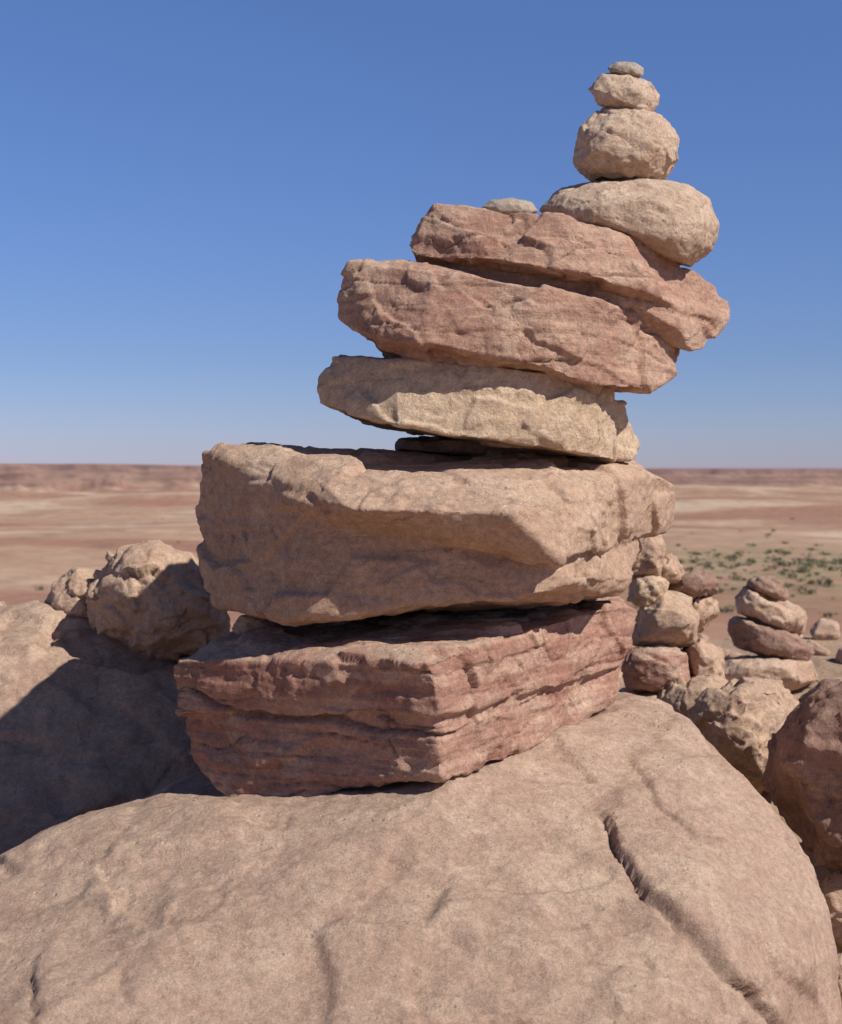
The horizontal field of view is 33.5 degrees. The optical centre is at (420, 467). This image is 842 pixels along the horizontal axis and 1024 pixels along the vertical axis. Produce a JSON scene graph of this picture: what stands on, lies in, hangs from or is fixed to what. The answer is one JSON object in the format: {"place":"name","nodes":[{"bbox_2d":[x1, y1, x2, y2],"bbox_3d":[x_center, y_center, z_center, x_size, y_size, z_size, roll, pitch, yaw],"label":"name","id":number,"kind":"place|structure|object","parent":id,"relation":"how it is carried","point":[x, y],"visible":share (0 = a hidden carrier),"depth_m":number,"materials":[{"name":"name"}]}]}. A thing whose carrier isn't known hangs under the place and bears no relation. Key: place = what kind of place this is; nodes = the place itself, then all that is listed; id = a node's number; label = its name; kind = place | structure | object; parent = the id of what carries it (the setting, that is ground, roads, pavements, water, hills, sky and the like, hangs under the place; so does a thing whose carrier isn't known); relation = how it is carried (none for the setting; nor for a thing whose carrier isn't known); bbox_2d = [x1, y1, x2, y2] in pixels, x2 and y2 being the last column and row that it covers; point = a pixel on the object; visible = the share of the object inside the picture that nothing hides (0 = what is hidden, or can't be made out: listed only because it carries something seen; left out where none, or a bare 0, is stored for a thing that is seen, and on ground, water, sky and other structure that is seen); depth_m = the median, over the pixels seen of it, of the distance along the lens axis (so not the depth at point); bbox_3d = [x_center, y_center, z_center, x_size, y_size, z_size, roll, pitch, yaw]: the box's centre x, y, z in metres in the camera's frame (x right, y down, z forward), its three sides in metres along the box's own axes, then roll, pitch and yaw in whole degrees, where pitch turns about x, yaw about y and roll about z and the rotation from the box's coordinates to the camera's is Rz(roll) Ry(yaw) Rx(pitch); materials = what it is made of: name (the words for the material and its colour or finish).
{"place":"outdoors","nodes":[
{"label":"outdoors","id":0,"kind":"place"},
{"bbox_2d":[0,464,841,953],"bbox_3d":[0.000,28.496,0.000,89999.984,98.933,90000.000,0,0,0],"label":"ground","id":1,"kind":"structure","parent":0,"point":[58,520],"depth_m":1534.40,"materials":[{"name":"beige sand"}]},
{"bbox_2d":[0,600,201,854],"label":"sandstone boulder","id":2,"kind":"object","parent":1,"relation":"on","point":[90,720],"visible":0.2,"depth_m":2.49,"materials":[{"name":"beige stone"}]},
{"bbox_2d":[43,567,94,617],"bbox_3d":[-0.708,0.268,2.853,0.138,0.138,0.189,0,0,0],"label":"rock","id":3,"kind":"object","parent":2,"relation":"on","point":[66,594],"visible":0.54,"depth_m":2.77,"materials":[{"name":"beige stone"}]},
{"bbox_2d":[85,540,230,661],"bbox_3d":[-0.508,0.259,2.721,0.304,0.247,0.331,0,0,0],"label":"rock","id":4,"kind":"object","parent":2,"relation":"on","point":[149,599],"visible":0.87,"depth_m":2.60,"materials":[{"name":"beige stone"}]},
{"bbox_2d":[0,692,841,1023],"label":"sandstone boulder","id":5,"kind":"object","parent":1,"relation":"on","point":[626,858],"visible":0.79,"depth_m":1.68,"materials":[{"name":"beige stone"}]},
{"bbox_2d":[173,62,729,797],"bbox_3d":[0.068,-0.076,2.141,0.839,1.084,0.736,0,0,0],"label":"stone cairn","id":6,"kind":"object","parent":5,"relation":"on","point":[437,600],"visible":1,"depth_m":1.94,"materials":[{"name":"red stone"}]},
{"bbox_2d":[34,517,841,616],"bbox_3d":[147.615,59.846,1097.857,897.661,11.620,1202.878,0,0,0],"label":"distant shrubs","id":7,"kind":"object","parent":1,"relation":"on","point":[805,569],"visible":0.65,"depth_m":825.13,"materials":[{"name":"green plant"}]},
{"bbox_2d":[619,535,725,698],"bbox_3d":[0.546,0.365,3.048,0.284,0.508,0.326,0,0,0],"label":"stone cairn","id":8,"kind":"object","parent":1,"relation":"on","point":[674,601],"visible":0.59,"depth_m":2.96,"materials":[{"name":"beige stone"}]},
{"bbox_2d":[657,674,727,716],"bbox_3d":[0.592,0.500,2.954,0.209,0.141,0.256,0,0,0],"label":"rock","id":9,"kind":"object","parent":1,"relation":"on","point":[680,695],"visible":0.31,"depth_m":2.86,"materials":[{"name":"beige stone"}]},
{"bbox_2d":[618,618,841,699],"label":"loose rubble","id":10,"kind":"object","parent":1,"relation":"on","point":[824,629],"visible":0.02,"depth_m":4.77,"materials":[{"name":"beige stone"}]},
{"bbox_2d":[687,677,798,793],"bbox_3d":[0.644,0.537,2.801,0.224,0.246,0.347,0,0,17],"label":"rock","id":11,"kind":"object","parent":1,"relation":"on","point":[737,723],"visible":0.62,"depth_m":2.68,"materials":[{"name":"beige stone"}]},
{"bbox_2d":[724,575,818,690],"bbox_3d":[0.974,0.480,3.995,0.339,0.349,0.324,0,0,0],"label":"stone cairn","id":12,"kind":"object","parent":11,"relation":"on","point":[769,629],"visible":0.86,"depth_m":3.90,"materials":[{"name":"beige stone"}]},
{"bbox_2d":[761,678,841,873],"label":"rock","id":13,"kind":"object","parent":1,"relation":"on","point":[801,781],"visible":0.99,"depth_m":2.25,"materials":[{"name":"red stone"}]},
{"bbox_2d":[819,870,841,952],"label":"rock","id":14,"kind":"object","parent":1,"relation":"on","point":[830,886],"visible":0.46,"depth_m":2.29,"materials":[{"name":"beige stone"}]},
{"bbox_2d":[837,953,841,1001],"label":"rock","id":15,"kind":"object","parent":1,"relation":"on","point":[839,955],"visible":0.15,"depth_m":2.18,"materials":[{"name":"stone"}]},
{"bbox_2d":[0,0,841,467],"label":"sky","id":16,"kind":"structure","parent":0,"point":[188,188],"materials":[{"name":"blue"}]}
]}

